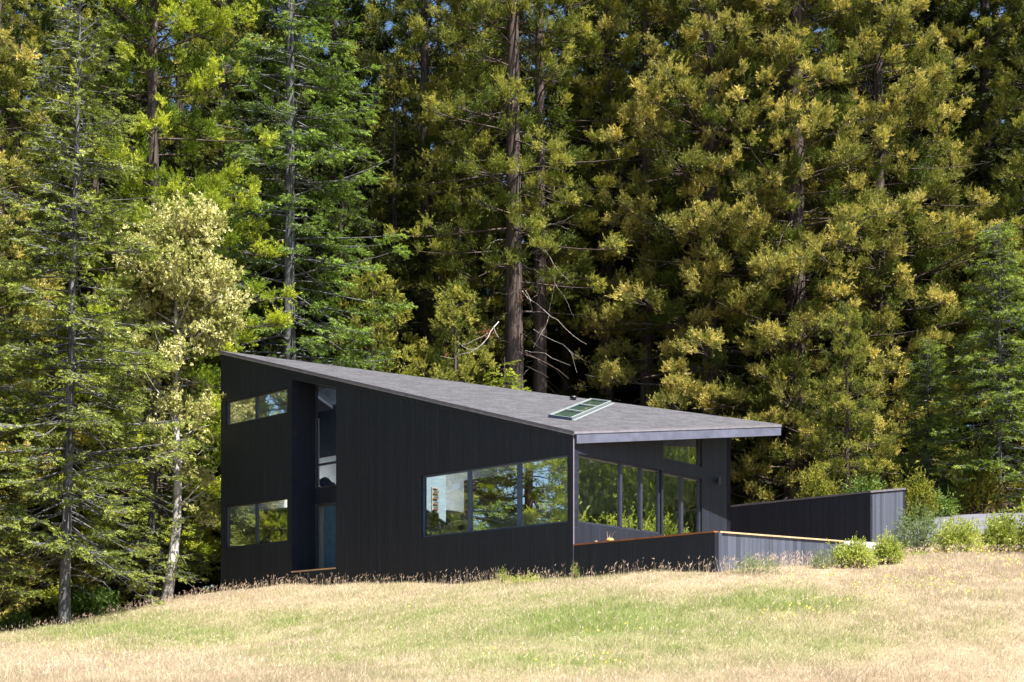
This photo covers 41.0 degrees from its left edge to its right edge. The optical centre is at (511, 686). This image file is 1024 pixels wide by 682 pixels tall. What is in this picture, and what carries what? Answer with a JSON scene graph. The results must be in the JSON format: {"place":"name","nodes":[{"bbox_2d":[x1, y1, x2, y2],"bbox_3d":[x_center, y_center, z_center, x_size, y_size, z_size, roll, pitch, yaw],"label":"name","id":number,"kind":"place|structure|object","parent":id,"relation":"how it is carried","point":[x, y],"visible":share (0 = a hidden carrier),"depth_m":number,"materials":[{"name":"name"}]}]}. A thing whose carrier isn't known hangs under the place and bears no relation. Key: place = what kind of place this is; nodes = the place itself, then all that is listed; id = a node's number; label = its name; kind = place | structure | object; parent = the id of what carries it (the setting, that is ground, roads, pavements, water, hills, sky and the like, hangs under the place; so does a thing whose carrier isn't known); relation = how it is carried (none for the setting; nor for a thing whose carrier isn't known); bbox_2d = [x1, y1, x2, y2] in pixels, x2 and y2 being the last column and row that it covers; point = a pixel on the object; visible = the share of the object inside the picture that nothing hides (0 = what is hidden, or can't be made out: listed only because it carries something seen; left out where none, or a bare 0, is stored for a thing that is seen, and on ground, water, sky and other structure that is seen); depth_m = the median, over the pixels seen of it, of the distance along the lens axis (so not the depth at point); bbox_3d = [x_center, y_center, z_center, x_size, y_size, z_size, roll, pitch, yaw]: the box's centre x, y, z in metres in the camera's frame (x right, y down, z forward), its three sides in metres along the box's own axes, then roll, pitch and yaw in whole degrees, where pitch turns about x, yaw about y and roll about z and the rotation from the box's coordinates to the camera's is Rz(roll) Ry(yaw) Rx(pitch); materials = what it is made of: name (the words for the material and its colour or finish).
{"place":"outdoors","nodes":[
{"label":"outdoors","id":0,"kind":"place"},
{"bbox_2d":[3,0,1005,588],"label":"sky","id":1,"kind":"structure","parent":0,"point":[389,25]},
{"bbox_2d":[0,479,1023,681],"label":"ground","id":2,"kind":"structure","parent":0,"point":[702,588],"depth_m":23.18,"materials":[{"name":"beige plant"}]},
{"bbox_2d":[0,603,41,631],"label":"shrub","id":3,"kind":"object","parent":2,"relation":"on","point":[13,620],"visible":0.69,"depth_m":34.84,"materials":[{"name":"green plant"}]},
{"bbox_2d":[0,159,77,614],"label":"spruce tree","id":4,"kind":"object","parent":2,"relation":"on","point":[7,532],"visible":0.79,"depth_m":33.20,"materials":[{"name":"green plant"}]},
{"bbox_2d":[3,77,76,622],"bbox_3d":[-20.067,-13.817,51.144,8.443,29.558,7.935,0,0,-43],"label":"forest conifer","id":5,"kind":"object","parent":2,"relation":"on","point":[44,611],"visible":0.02,"depth_m":51.07,"materials":[{"name":"green plant"}]},
{"bbox_2d":[0,2,94,619],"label":"redwood tree","id":6,"kind":"object","parent":2,"relation":"on","point":[10,81],"visible":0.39,"depth_m":44.61,"materials":[{"name":"green plant"}]},
{"bbox_2d":[6,35,90,625],"bbox_3d":[-19.538,-13.544,57.735,7.557,28.147,8.040,0,0,-32],"label":"forest conifer","id":7,"kind":"object","parent":2,"relation":"on","point":[70,185],"visible":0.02,"depth_m":57.41,"materials":[{"name":"green plant"}]},
{"bbox_2d":[3,0,99,614],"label":"forest conifer","id":8,"kind":"object","parent":2,"relation":"on","point":[45,7],"visible":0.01,"depth_m":67.30,"materials":[{"name":"green plant"}]},
{"bbox_2d":[0,0,122,630],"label":"forest conifer","id":9,"kind":"object","parent":2,"relation":"on","point":[17,64],"visible":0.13,"depth_m":47.75,"materials":[{"name":"green plant"}]},
{"bbox_2d":[0,0,146,625],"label":"redwood tree","id":10,"kind":"object","parent":2,"relation":"on","point":[40,24],"visible":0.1,"depth_m":49.87,"materials":[{"name":"green plant"}]},
{"bbox_2d":[22,0,146,617],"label":"forest conifer","id":11,"kind":"object","parent":2,"relation":"on","point":[52,29],"depth_m":79.83,"materials":[{"name":"green plant"}]},
{"bbox_2d":[57,579,124,620],"bbox_3d":[-11.207,-2.252,36.497,1.900,1.266,1.873,0,0,0],"label":"shrub","id":12,"kind":"object","parent":2,"relation":"on","point":[90,604],"visible":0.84,"depth_m":36.17,"materials":[{"name":"green plant"}]},
{"bbox_2d":[0,0,199,623],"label":"spruce tree","id":13,"kind":"object","parent":2,"relation":"on","point":[69,327],"visible":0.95,"depth_m":33.91,"materials":[{"name":"green plant"}]},
{"bbox_2d":[22,0,187,618],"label":"forest conifer","id":14,"kind":"object","parent":2,"relation":"on","point":[120,106],"visible":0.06,"depth_m":55.78,"materials":[{"name":"green plant"}]},
{"bbox_2d":[45,1,179,619],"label":"forest conifer","id":15,"kind":"object","parent":2,"relation":"on","point":[112,185],"depth_m":67.04,"materials":[{"name":"green plant"}]},
{"bbox_2d":[57,1,202,607],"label":"forest conifer","id":16,"kind":"object","parent":2,"relation":"on","point":[140,87],"visible":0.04,"depth_m":58.43,"materials":[{"name":"green plant"}]},
{"bbox_2d":[77,237,220,605],"bbox_3d":[-10.496,-7.360,39.739,4.507,11.561,4.110,0,0,37],"label":"spruce tree","id":17,"kind":"object","parent":2,"relation":"on","point":[153,525],"visible":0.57,"depth_m":39.59,"materials":[{"name":"green plant"}]},
{"bbox_2d":[0,0,301,610],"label":"redwood tree","id":18,"kind":"object","parent":2,"relation":"on","point":[152,121],"visible":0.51,"depth_m":46.51,"materials":[{"name":"green plant"}]},
{"bbox_2d":[104,0,213,589],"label":"forest conifer","id":19,"kind":"object","parent":2,"relation":"on","point":[174,82],"depth_m":82.67,"materials":[{"name":"green plant"}]},
{"bbox_2d":[85,0,250,605],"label":"forest conifer","id":20,"kind":"object","parent":2,"relation":"on","point":[180,106],"visible":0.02,"depth_m":66.98,"materials":[{"name":"green plant"}]},
{"bbox_2d":[116,131,220,609],"bbox_3d":[-14.149,-12.167,58.635,6.345,23.636,6.751,0,0,-4],"label":"forest conifer","id":21,"kind":"object","parent":2,"relation":"on","point":[187,587],"visible":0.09,"depth_m":58.51,"materials":[{"name":"green plant"}]},
{"bbox_2d":[97,190,254,600],"bbox_3d":[-9.560,-7.840,39.270,4.493,12.290,4.429,0,0,0],"label":"flowering tree","id":22,"kind":"object","parent":2,"relation":"on","point":[199,277],"visible":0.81,"depth_m":38.75,"materials":[{"name":"green plant"}]},
{"bbox_2d":[109,0,328,607],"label":"redwood tree","id":23,"kind":"object","parent":2,"relation":"on","point":[218,96],"visible":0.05,"depth_m":58.53,"materials":[{"name":"green plant"}]},
{"bbox_2d":[163,0,285,586],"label":"forest conifer","id":24,"kind":"object","parent":2,"relation":"on","point":[252,115],"depth_m":78.34,"materials":[{"name":"green plant"}]},
{"bbox_2d":[166,0,347,586],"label":"forest conifer","id":25,"kind":"object","parent":2,"relation":"on","point":[247,97],"visible":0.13,"depth_m":58.10,"materials":[{"name":"green plant"}]},
{"bbox_2d":[195,6,319,487],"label":"forest conifer","id":26,"kind":"object","parent":2,"relation":"on","point":[281,90],"visible":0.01,"depth_m":67.78,"materials":[{"name":"green plant"}]},
{"bbox_2d":[139,0,416,591],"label":"fir tree","id":27,"kind":"object","parent":2,"relation":"on","point":[288,198],"visible":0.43,"depth_m":51.11,"materials":[{"name":"green plant"}]},
{"bbox_2d":[253,0,419,373],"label":"forest conifer","id":28,"kind":"object","parent":2,"relation":"on","point":[342,30],"visible":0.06,"depth_m":66.75,"materials":[{"name":"green plant"}]},
{"bbox_2d":[282,46,402,373],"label":"forest conifer","id":29,"kind":"object","parent":2,"relation":"on","point":[371,230],"visible":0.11,"depth_m":55.81,"materials":[{"name":"green plant"}]},
{"bbox_2d":[306,0,401,298],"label":"forest conifer","id":30,"kind":"object","parent":2,"relation":"on","point":[384,8],"visible":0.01,"depth_m":101.76,"materials":[{"name":"green plant"}]},
{"bbox_2d":[297,0,417,367],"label":"forest conifer","id":31,"kind":"object","parent":2,"relation":"on","point":[372,40],"visible":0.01,"depth_m":78.20,"materials":[{"name":"green plant"}]},
{"bbox_2d":[322,256,433,377],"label":"young redwood","id":32,"kind":"object","parent":2,"relation":"on","point":[359,293],"visible":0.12,"depth_m":53.35,"materials":[{"name":"green plant"}]},
{"bbox_2d":[337,61,461,379],"bbox_3d":[-4.778,-14.107,58.712,6.879,25.623,7.319,0,0,34],"label":"forest conifer","id":33,"kind":"object","parent":2,"relation":"on","point":[395,224],"visible":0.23,"depth_m":58.66,"materials":[{"name":"green plant"}]},
{"bbox_2d":[380,0,434,233],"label":"forest conifer","id":34,"kind":"object","parent":2,"relation":"on","point":[395,41],"visible":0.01,"depth_m":99.26,"materials":[{"name":"green plant"}]},
{"bbox_2d":[358,0,480,312],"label":"forest conifer","id":35,"kind":"object","parent":2,"relation":"on","point":[389,58],"visible":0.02,"depth_m":84.79,"materials":[{"name":"green plant"}]},
{"bbox_2d":[326,0,547,387],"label":"redwood tree","id":36,"kind":"object","parent":2,"relation":"on","point":[428,131],"visible":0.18,"depth_m":60.27,"materials":[{"name":"green plant"}]},
{"bbox_2d":[370,0,529,378],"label":"redwood tree","id":37,"kind":"object","parent":2,"relation":"on","point":[486,74],"visible":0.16,"depth_m":65.33,"materials":[{"name":"green plant"}]},
{"bbox_2d":[406,272,499,383],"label":"young redwood","id":38,"kind":"object","parent":2,"relation":"on","point":[441,363],"visible":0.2,"depth_m":52.80,"materials":[{"name":"green plant"}]},
{"bbox_2d":[387,0,524,382],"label":"forest conifer","id":39,"kind":"object","parent":2,"relation":"on","point":[492,210],"visible":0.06,"depth_m":67.40,"materials":[{"name":"green plant"}]},
{"bbox_2d":[431,0,531,353],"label":"forest conifer","id":40,"kind":"object","parent":2,"relation":"on","point":[470,117],"depth_m":98.22,"materials":[{"name":"green plant"}]},
{"bbox_2d":[409,0,581,393],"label":"forest conifer","id":41,"kind":"object","parent":2,"relation":"on","point":[526,238],"visible":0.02,"depth_m":77.00,"materials":[{"name":"green plant"}]},
{"bbox_2d":[218,351,781,590],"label":"house","id":42,"kind":"structure","parent":2,"relation":"on","point":[552,479],"depth_m":33.75,"materials":[{"name":"black-stained wood"},{"name":"grey shingle"},{"name":"clear glass"}]},
{"bbox_2d":[227,388,286,425],"bbox_3d":[-6.970,-7.652,37.589,2.731,0.675,0.082,0,0,42],"label":"window","id":43,"kind":"structure","parent":42,"relation":"in","point":[273,403],"depth_m":37.58,"materials":[{"name":"clear glass"}]},
{"bbox_2d":[227,498,286,547],"bbox_3d":[-6.970,-4.469,37.589,2.731,1.175,0.082,0,0,42],"label":"window","id":44,"kind":"structure","parent":42,"relation":"in","point":[263,522],"depth_m":37.58,"materials":[{"name":"clear glass"}]},
{"bbox_2d":[315,385,335,487],"bbox_3d":[-4.628,-6.768,36.519,1.793,2.799,0.070,0,0,42],"label":"window","id":45,"kind":"structure","parent":42,"relation":"in","point":[333,462],"depth_m":37.08,"materials":[{"name":"black metal"}]},
{"bbox_2d":[316,502,335,568],"bbox_3d":[-4.628,-4.003,36.519,1.779,1.848,0.050,0,0,42],"label":"window","id":46,"kind":"structure","parent":42,"relation":"in","point":[317,505],"depth_m":37.08,"materials":[{"name":"metal"}]},
{"bbox_2d":[324,505,335,567],"bbox_3d":[-4.468,-3.995,36.569,1.723,1.761,0.070,0,0,42],"label":"door","id":47,"kind":"structure","parent":42,"relation":"hanging from","point":[329,536],"depth_m":36.95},
{"bbox_2d":[431,487,438,527],"bbox_3d":[-2.132,-4.965,38.065,0.039,1.123,0.271,0,0,42],"label":"bookshelf","id":48,"kind":"object","parent":42,"relation":"attached to","point":[434,507],"depth_m":38.03,"materials":[{"name":"multicoloured"}]},
{"bbox_2d":[423,455,566,536],"bbox_3d":[-0.435,-4.357,31.707,4.585,1.486,0.082,0,0,42],"label":"window","id":49,"kind":"structure","parent":42,"relation":"in","point":[532,492],"depth_m":31.25,"materials":[{"name":"clear glass"}]},
{"bbox_2d":[579,454,659,533],"bbox_3d":[2.445,-4.366,31.343,0.082,1.511,3.088,0,0,42],"label":"window","id":50,"kind":"structure","parent":42,"relation":"in","point":[614,494],"depth_m":31.32,"materials":[{"name":"clear glass"}]},
{"bbox_2d":[663,439,699,465],"bbox_3d":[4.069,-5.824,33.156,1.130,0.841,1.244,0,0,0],"label":"window","id":51,"kind":"structure","parent":42,"relation":"in","point":[687,451],"depth_m":33.26,"materials":[{"name":"clear glass"}]},
{"bbox_2d":[663,472,699,534],"bbox_3d":[4.073,-3.657,33.152,0.082,2.907,1.611,0,0,42],"label":"sliding door","id":52,"kind":"structure","parent":42,"relation":"in","point":[681,494],"depth_m":33.11,"materials":[{"name":"clear glass"}]},
{"bbox_2d":[483,357,530,390],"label":"young redwood","id":53,"kind":"object","parent":2,"relation":"on","point":[508,380],"visible":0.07,"depth_m":47.68,"materials":[{"name":"green plant"}]},
{"bbox_2d":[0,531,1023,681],"bbox_3d":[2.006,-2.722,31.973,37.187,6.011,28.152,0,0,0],"label":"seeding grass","id":54,"kind":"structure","parent":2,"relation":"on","point":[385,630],"depth_m":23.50,"materials":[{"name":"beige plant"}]},
{"bbox_2d":[377,0,648,389],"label":"redwood tree","id":55,"kind":"object","parent":2,"relation":"on","point":[514,254],"visible":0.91,"depth_m":55.93,"materials":[{"name":"green plant"}]},
{"bbox_2d":[502,571,544,583],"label":"weed","id":56,"kind":"object","parent":2,"relation":"on","point":[523,580],"visible":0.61,"depth_m":29.99,"materials":[{"name":"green plant"}]},
{"bbox_2d":[477,5,579,354],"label":"forest conifer","id":57,"kind":"object","parent":2,"relation":"on","point":[531,37],"visible":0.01,"depth_m":98.46,"materials":[{"name":"green plant"}]},
{"bbox_2d":[44,548,1021,669],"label":"wildflowers","id":58,"kind":"object","parent":2,"relation":"on","point":[815,597],"visible":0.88,"depth_m":25.04,"materials":[{"name":"yellow plant"}]},
{"bbox_2d":[432,0,641,395],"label":"redwood tree","id":59,"kind":"object","parent":2,"relation":"on","point":[540,383],"visible":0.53,"depth_m":57.90,"materials":[{"name":"green plant"}]},
{"bbox_2d":[490,39,630,399],"bbox_3d":[2.806,-16.964,64.969,7.550,28.121,8.033,0,0,32],"label":"forest conifer","id":60,"kind":"object","parent":2,"relation":"on","point":[564,354],"visible":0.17,"depth_m":64.81,"materials":[{"name":"green plant"}]},
{"bbox_2d":[481,0,668,403],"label":"forest conifer","id":61,"kind":"object","parent":2,"relation":"on","point":[619,262],"visible":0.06,"depth_m":70.91,"materials":[{"name":"green plant"}]},
{"bbox_2d":[521,0,694,402],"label":"redwood tree","id":62,"kind":"object","parent":2,"relation":"on","point":[606,267],"visible":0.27,"depth_m":62.97,"materials":[{"name":"green plant"}]},
{"bbox_2d":[547,0,672,395],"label":"forest conifer","id":63,"kind":"object","parent":2,"relation":"on","point":[633,1],"depth_m":82.93,"materials":[{"name":"green plant"}]},
{"bbox_2d":[551,0,725,411],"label":"forest conifer","id":64,"kind":"object","parent":2,"relation":"on","point":[599,70],"visible":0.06,"depth_m":68.88,"materials":[{"name":"green plant"}]},
{"bbox_2d":[545,0,742,406],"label":"redwood tree","id":65,"kind":"object","parent":2,"relation":"on","point":[644,17],"visible":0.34,"depth_m":60.93,"materials":[{"name":"green plant"}]},
{"bbox_2d":[613,1,746,500],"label":"forest conifer","id":66,"kind":"object","parent":2,"relation":"on","point":[672,41],"visible":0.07,"depth_m":64.38,"materials":[{"name":"green plant"}]},
{"bbox_2d":[566,0,841,503],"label":"redwood tree","id":67,"kind":"object","parent":2,"relation":"on","point":[666,221],"visible":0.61,"depth_m":55.81,"materials":[{"name":"green plant"}]},
{"bbox_2d":[574,531,843,577],"bbox_3d":[4.098,-2.521,28.567,5.799,1.195,2.365,0,0,7],"label":"terrace fence","id":68,"kind":"object","parent":2,"relation":"on","point":[675,550],"visible":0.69,"depth_m":28.36,"materials":[{"name":"black wood"}]},
{"bbox_2d":[633,0,816,497],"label":"forest conifer","id":69,"kind":"object","parent":2,"relation":"on","point":[747,131],"depth_m":71.07,"materials":[{"name":"green plant"}]},
{"bbox_2d":[728,552,787,574],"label":"bush","id":70,"kind":"object","parent":2,"relation":"on","point":[752,563],"visible":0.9,"depth_m":26.58,"materials":[{"name":"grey plant"}]},
{"bbox_2d":[680,0,842,501],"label":"forest conifer","id":71,"kind":"object","parent":2,"relation":"on","point":[775,158],"visible":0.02,"depth_m":61.94,"materials":[{"name":"green plant"}]},
{"bbox_2d":[653,0,937,504],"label":"redwood tree","id":72,"kind":"object","parent":2,"relation":"on","point":[788,376],"visible":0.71,"depth_m":55.33,"materials":[{"name":"green plant"}]},
{"bbox_2d":[731,488,905,548],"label":"fence","id":73,"kind":"structure","parent":2,"relation":"on","point":[869,515],"depth_m":38.56,"materials":[{"name":"black wood"}]},
{"bbox_2d":[794,456,842,497],"bbox_3d":[10.109,-6.149,45.573,2.050,3.050,2.092,0,0,0],"label":"shrub","id":74,"kind":"object","parent":2,"relation":"on","point":[813,486],"visible":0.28,"depth_m":45.40,"materials":[{"name":"green plant"}]},
{"bbox_2d":[805,544,833,568],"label":"bush","id":75,"kind":"object","parent":2,"relation":"on","point":[816,560],"visible":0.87,"depth_m":27.82,"materials":[{"name":"green plant"}]},
{"bbox_2d":[732,0,911,496],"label":"forest conifer","id":76,"kind":"object","parent":2,"relation":"on","point":[813,56],"visible":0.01,"depth_m":69.36,"materials":[{"name":"green plant"}]},
{"bbox_2d":[791,301,907,496],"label":"young redwood","id":77,"kind":"object","parent":2,"relation":"on","point":[847,405],"visible":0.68,"depth_m":49.80,"materials":[{"name":"green plant"}]},
{"bbox_2d":[824,535,887,568],"bbox_3d":[7.080,-2.720,28.229,1.369,0.942,1.159,0,0,0],"label":"bush","id":78,"kind":"object","parent":2,"relation":"on","point":[858,552],"visible":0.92,"depth_m":28.06,"materials":[{"name":"green plant"}]},
{"bbox_2d":[842,468,888,492],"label":"shrub","id":79,"kind":"object","parent":2,"relation":"on","point":[861,485],"visible":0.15,"depth_m":47.24,"materials":[{"name":"green plant"}]},
{"bbox_2d":[804,5,931,492],"bbox_3d":[15.503,-20.089,63.801,7.342,26.744,8.008,0,0,-6],"label":"forest conifer","id":80,"kind":"object","parent":2,"relation":"on","point":[827,344],"visible":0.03,"depth_m":63.05,"materials":[{"name":"green plant"}]},
{"bbox_2d":[866,525,909,563],"bbox_3d":[8.036,-2.935,29.255,0.910,1.020,0.936,0,0,45],"label":"bush","id":81,"kind":"object","parent":2,"relation":"on","point":[889,548],"visible":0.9,"depth_m":29.10,"materials":[{"name":"green plant"}]},
{"bbox_2d":[761,0,1022,488],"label":"redwood tree","id":82,"kind":"object","parent":2,"relation":"on","point":[894,13],"visible":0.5,"depth_m":57.28,"materials":[{"name":"green plant"}]},
{"bbox_2d":[808,0,1009,499],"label":"forest conifer","id":83,"kind":"object","parent":2,"relation":"on","point":[951,14],"visible":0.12,"depth_m":68.68,"materials":[{"name":"green plant"}]},
{"bbox_2d":[888,460,943,520],"bbox_3d":[13.297,-6.397,45.549,1.819,2.325,1.874,0,0,-36],"label":"shrub","id":84,"kind":"object","parent":2,"relation":"on","point":[922,490],"visible":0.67,"depth_m":45.19,"materials":[{"name":"green plant"}]},
{"bbox_2d":[823,0,1012,481],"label":"forest conifer","id":85,"kind":"object","parent":2,"relation":"on","point":[964,250],"visible":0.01,"depth_m":81.84,"materials":[{"name":"green plant"}]},
{"bbox_2d":[888,495,952,553],"bbox_3d":[10.774,-4.207,36.437,1.997,1.821,1.775,0,0,0],"label":"bush","id":86,"kind":"object","parent":2,"relation":"on","point":[920,528],"visible":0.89,"depth_m":36.39,"materials":[{"name":"green plant"}]},
{"bbox_2d":[882,336,969,502],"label":"spruce tree","id":87,"kind":"object","parent":2,"relation":"on","point":[913,436],"visible":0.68,"depth_m":50.50,"materials":[{"name":"green plant"}]},
{"bbox_2d":[913,488,965,516],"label":"shrub","id":88,"kind":"object","parent":2,"relation":"on","point":[948,505],"visible":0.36,"depth_m":46.06,"materials":[{"name":"green plant"}]},
{"bbox_2d":[883,0,1023,488],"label":"forest conifer","id":89,"kind":"object","parent":2,"relation":"on","point":[975,111],"visible":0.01,"depth_m":79.17,"materials":[{"name":"green plant"}]},
{"bbox_2d":[887,0,1023,477],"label":"redwood tree","id":90,"kind":"object","parent":2,"relation":"on","point":[1005,18],"visible":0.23,"depth_m":68.47,"materials":[{"name":"green plant"}]},
{"bbox_2d":[926,513,994,553],"bbox_3d":[11.208,-3.709,34.403,1.490,1.302,1.619,0,0,0],"label":"bush","id":91,"kind":"object","parent":2,"relation":"on","point":[952,537],"visible":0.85,"depth_m":34.10,"materials":[{"name":"green plant"}]},
{"bbox_2d":[922,220,1023,514],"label":"spruce tree","id":92,"kind":"object","parent":2,"relation":"on","point":[998,406],"visible":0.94,"depth_m":47.98,"materials":[{"name":"green plant"}]},
{"bbox_2d":[924,404,1023,492],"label":"conifer","id":93,"kind":"object","parent":2,"relation":"on","point":[1004,451],"visible":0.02,"depth_m":77.50,"materials":[{"name":"green plant"}]},
{"bbox_2d":[926,0,1023,455],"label":"redwood tree","id":94,"kind":"object","parent":2,"relation":"on","point":[1005,204],"visible":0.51,"depth_m":59.37,"materials":[{"name":"green plant"}]},
{"bbox_2d":[936,0,1023,475],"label":"forest conifer","id":95,"kind":"object","parent":2,"relation":"on","point":[990,93],"visible":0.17,"depth_m":66.99,"materials":[{"name":"green plant"}]},
{"bbox_2d":[948,436,1011,515],"bbox_3d":[16.305,-7.228,47.983,2.163,3.137,1.881,0,0,0],"label":"shrub","id":96,"kind":"object","parent":2,"relation":"on","point":[977,489],"visible":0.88,"depth_m":47.74,"materials":[{"name":"green plant"}]},
{"bbox_2d":[949,0,1023,344],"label":"forest conifer","id":97,"kind":"object","parent":2,"relation":"on","point":[996,116],"visible":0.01,"depth_m":97.12,"materials":[{"name":"green plant"}]},
{"bbox_2d":[952,0,1023,378],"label":"forest conifer","id":98,"kind":"object","parent":2,"relation":"on","point":[977,88],"visible":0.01,"depth_m":84.38,"materials":[{"name":"green plant"}]},
{"bbox_2d":[976,505,1022,552],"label":"bush","id":99,"kind":"object","parent":2,"relation":"on","point":[994,533],"visible":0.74,"depth_m":34.76,"materials":[{"name":"green plant"}]},
{"bbox_2d":[999,496,1023,551],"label":"shrub","id":100,"kind":"object","parent":2,"relation":"on","point":[1020,534],"visible":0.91,"depth_m":32.37,"materials":[{"name":"green plant"}]},
{"bbox_2d":[1005,463,1023,510],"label":"shrub","id":101,"kind":"object","parent":2,"relation":"on","point":[1020,486],"visible":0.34,"depth_m":49.90,"materials":[{"name":"green plant"}]},
{"bbox_2d":[905,513,1023,543],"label":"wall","id":102,"kind":"structure","parent":0,"point":[981,517],"depth_m":44.46,"materials":[{"name":"concrete"}]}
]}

